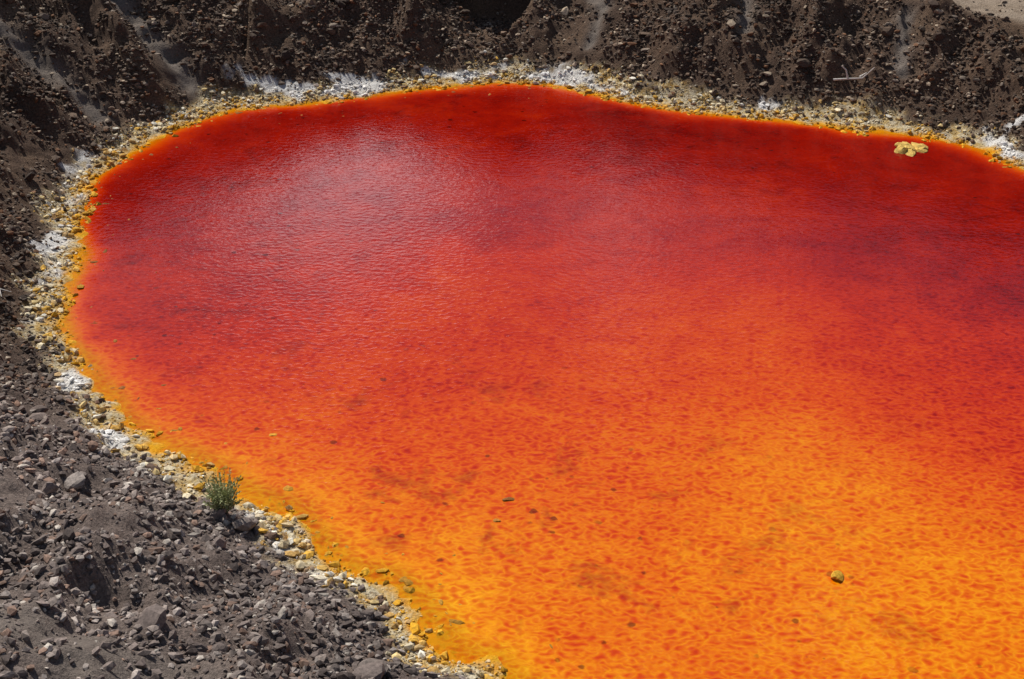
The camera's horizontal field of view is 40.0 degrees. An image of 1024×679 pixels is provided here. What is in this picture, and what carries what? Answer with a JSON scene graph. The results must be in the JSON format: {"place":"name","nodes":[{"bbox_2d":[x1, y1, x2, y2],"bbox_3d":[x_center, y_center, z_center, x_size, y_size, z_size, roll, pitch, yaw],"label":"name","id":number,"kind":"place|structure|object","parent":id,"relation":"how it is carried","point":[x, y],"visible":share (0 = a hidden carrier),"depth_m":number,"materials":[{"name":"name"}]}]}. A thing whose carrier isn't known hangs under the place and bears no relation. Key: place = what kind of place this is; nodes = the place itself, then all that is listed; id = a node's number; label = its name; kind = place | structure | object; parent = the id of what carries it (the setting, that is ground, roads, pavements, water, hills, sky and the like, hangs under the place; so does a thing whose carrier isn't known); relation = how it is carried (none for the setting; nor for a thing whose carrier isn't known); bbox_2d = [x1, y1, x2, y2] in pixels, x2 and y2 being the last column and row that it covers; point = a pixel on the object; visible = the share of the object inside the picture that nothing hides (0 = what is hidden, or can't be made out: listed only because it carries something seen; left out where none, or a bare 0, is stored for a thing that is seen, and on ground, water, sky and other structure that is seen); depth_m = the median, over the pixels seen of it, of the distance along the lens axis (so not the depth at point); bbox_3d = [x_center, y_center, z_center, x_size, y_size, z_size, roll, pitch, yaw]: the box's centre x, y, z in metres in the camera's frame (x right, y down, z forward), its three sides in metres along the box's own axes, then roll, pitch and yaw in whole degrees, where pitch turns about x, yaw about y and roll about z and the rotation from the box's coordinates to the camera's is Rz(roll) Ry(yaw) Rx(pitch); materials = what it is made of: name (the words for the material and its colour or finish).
{"place":"outdoors","nodes":[
{"label":"outdoors","id":0,"kind":"place"},
{"bbox_2d":[0,0,1023,678],"bbox_3d":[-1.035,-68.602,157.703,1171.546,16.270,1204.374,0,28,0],"label":"terrain","id":1,"kind":"structure","parent":0,"point":[170,76],"depth_m":59.35,"materials":[{"name":"grey soil"}]},
{"bbox_2d":[199,468,242,512],"bbox_3d":[-6.872,3.687,33.471,1.037,1.128,1.332,0,28,0],"label":"green shrub","id":2,"kind":"object","parent":1,"relation":"on","point":[220,497],"visible":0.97,"depth_m":33.35,"materials":[{"name":"green plant"}]},
{"bbox_2d":[0,0,1023,678],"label":"boulder scatter","id":3,"kind":"object","parent":1,"relation":"on","point":[154,614],"visible":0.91,"depth_m":33.28,"materials":[{"name":"grey stone"}]},
{"bbox_2d":[0,0,1023,678],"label":"rock rubble","id":4,"kind":"object","parent":1,"relation":"on","point":[234,602],"visible":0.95,"depth_m":37.62,"materials":[{"name":"grey stone"}]},
{"bbox_2d":[10,50,1023,678],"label":"mineral crust stones","id":5,"kind":"object","parent":1,"relation":"on","point":[278,520],"visible":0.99,"depth_m":48.45,"materials":[{"name":"beige stone"}]},
{"bbox_2d":[833,66,874,80],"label":"dead branch","id":6,"kind":"object","parent":1,"relation":"on","point":[846,78],"visible":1,"depth_m":60.66,"materials":[{"name":"grey wood"}]},
{"bbox_2d":[58,83,1023,678],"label":"lake water","id":7,"kind":"structure","parent":0,"point":[704,395],"depth_m":41.28,"materials":[{"name":"liquid"}]},
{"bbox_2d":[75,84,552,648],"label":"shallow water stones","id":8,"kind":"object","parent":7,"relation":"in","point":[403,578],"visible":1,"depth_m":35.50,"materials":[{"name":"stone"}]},
{"bbox_2d":[502,497,514,501],"bbox_3d":[-0.083,3.987,35.082,0.337,0.067,0.160,-3,28,-7],"label":"lake stone","id":9,"kind":"object","parent":7,"relation":"in","point":[508,499],"visible":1,"depth_m":35.05,"materials":[{"name":"brown stone"}]},
{"bbox_2d":[831,570,843,581],"bbox_3d":[7.489,5.455,32.306,0.293,0.254,0.326,17,32,29],"label":"lake stone","id":10,"kind":"object","parent":7,"relation":"in","point":[837,575],"visible":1,"depth_m":32.23,"materials":[{"name":"yellow stone"}]},
{"bbox_2d":[894,141,927,156],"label":"yellow crust islet","id":11,"kind":"object","parent":7,"relation":"in","point":[907,148],"visible":1,"depth_m":56.91,"materials":[{"name":"yellow stone"}]}
]}

